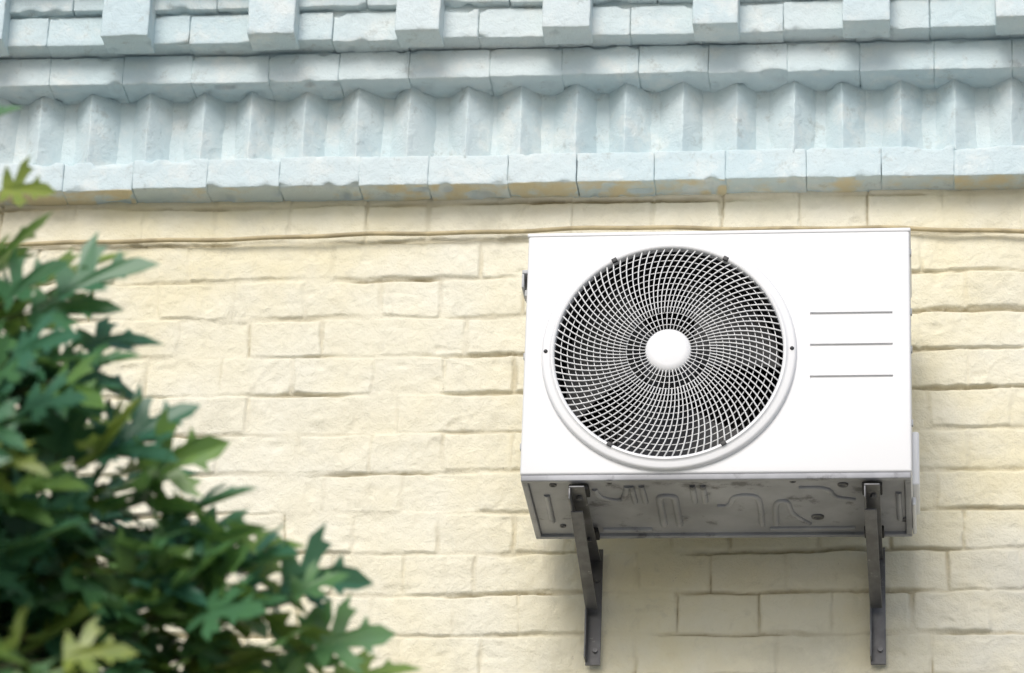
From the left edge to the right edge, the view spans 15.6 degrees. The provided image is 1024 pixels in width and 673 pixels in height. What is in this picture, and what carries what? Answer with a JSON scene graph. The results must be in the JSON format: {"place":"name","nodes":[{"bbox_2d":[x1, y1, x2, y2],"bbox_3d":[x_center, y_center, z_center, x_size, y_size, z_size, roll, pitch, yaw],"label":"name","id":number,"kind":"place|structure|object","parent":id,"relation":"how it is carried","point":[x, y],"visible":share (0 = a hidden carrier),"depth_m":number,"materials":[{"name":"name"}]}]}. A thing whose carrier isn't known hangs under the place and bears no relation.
{"place":"outdoors","nodes":[
{"label":"outdoors","id":0,"kind":"place"},
{"bbox_3d":[0.370,3.252,9.548,10.000,5.420,6.976,-1,-25,6],"label":"building body","id":1,"kind":"object","parent":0,"visible":0},
{"bbox_2d":[0,0,1023,165],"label":"cornice core","id":2,"kind":"object","parent":1,"relation":"attached to","point":[874,120],"visible":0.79,"depth_m":7.39,"materials":[{"name":"paint"}]},
{"bbox_2d":[0,39,1023,104],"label":"ledge","id":3,"kind":"object","parent":2,"relation":"attached to","point":[756,68],"visible":1,"depth_m":7.37,"materials":[{"name":"paint"}]},
{"bbox_2d":[8,0,1023,59],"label":"corbel course","id":4,"kind":"object","parent":3,"relation":"on","point":[515,28],"visible":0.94,"depth_m":7.36,"materials":[{"name":"paint"}]},
{"bbox_2d":[10,0,813,17],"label":"corbel course","id":5,"kind":"object","parent":4,"relation":"on","point":[49,8],"visible":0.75,"depth_m":7.43,"materials":[{"name":"paint"}]},
{"bbox_2d":[0,145,1023,206],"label":"ledge","id":6,"kind":"object","parent":2,"relation":"attached to","point":[534,175],"visible":0.98,"depth_m":7.31,"materials":[{"name":"paint"}]},
{"bbox_2d":[0,76,1023,165],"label":"dogtooth course","id":7,"kind":"object","parent":6,"relation":"on","point":[792,119],"visible":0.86,"depth_m":7.38,"materials":[{"name":"paint"}]},
{"bbox_2d":[0,0,1023,56],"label":"dentils","id":8,"kind":"object","parent":2,"relation":"attached to","point":[127,26],"visible":1,"depth_m":7.33,"materials":[{"name":"paint"}]},
{"label":"ground","id":9,"kind":"structure","parent":0,"visible":0},
{"bbox_2d":[0,105,422,672],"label":"maple tree","id":10,"kind":"object","parent":9,"relation":"on","point":[69,603],"visible":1,"depth_m":4.66,"materials":[{"name":"green plant"}]},
{"bbox_2d":[0,188,1023,672],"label":"front wall","id":11,"kind":"structure","parent":9,"relation":"on","point":[360,398],"depth_m":7.14,"materials":[{"name":"brick"}]},
{"bbox_2d":[5,225,1023,246],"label":"wall cable","id":12,"kind":"object","parent":11,"relation":"attached to","point":[541,230],"depth_m":7.30,"materials":[{"name":"beige plastic"}]},
{"bbox_2d":[568,486,602,665],"bbox_3d":[0.132,0.430,6.790,0.033,0.231,0.360,-1,-25,6],"label":"wall bracket","id":13,"kind":"object","parent":11,"relation":"attached to","point":[590,557],"depth_m":6.89,"materials":[{"name":"metal"}]},
{"bbox_2d":[520,228,919,539],"bbox_3d":[0.385,0.090,6.869,0.724,0.507,0.302,-1,-25,6],"label":"air conditioner outdoor unit","id":14,"kind":"object","parent":13,"relation":"on","point":[724,384],"visible":0.99,"depth_m":6.77,"materials":[{"name":"white metal"}]},
{"bbox_2d":[864,483,885,664],"bbox_3d":[0.655,0.423,6.732,0.033,0.231,0.360,-1,-25,6],"label":"wall bracket","id":15,"kind":"object","parent":11,"relation":"attached to","point":[875,548],"depth_m":6.82,"materials":[{"name":"metal"}]}
]}

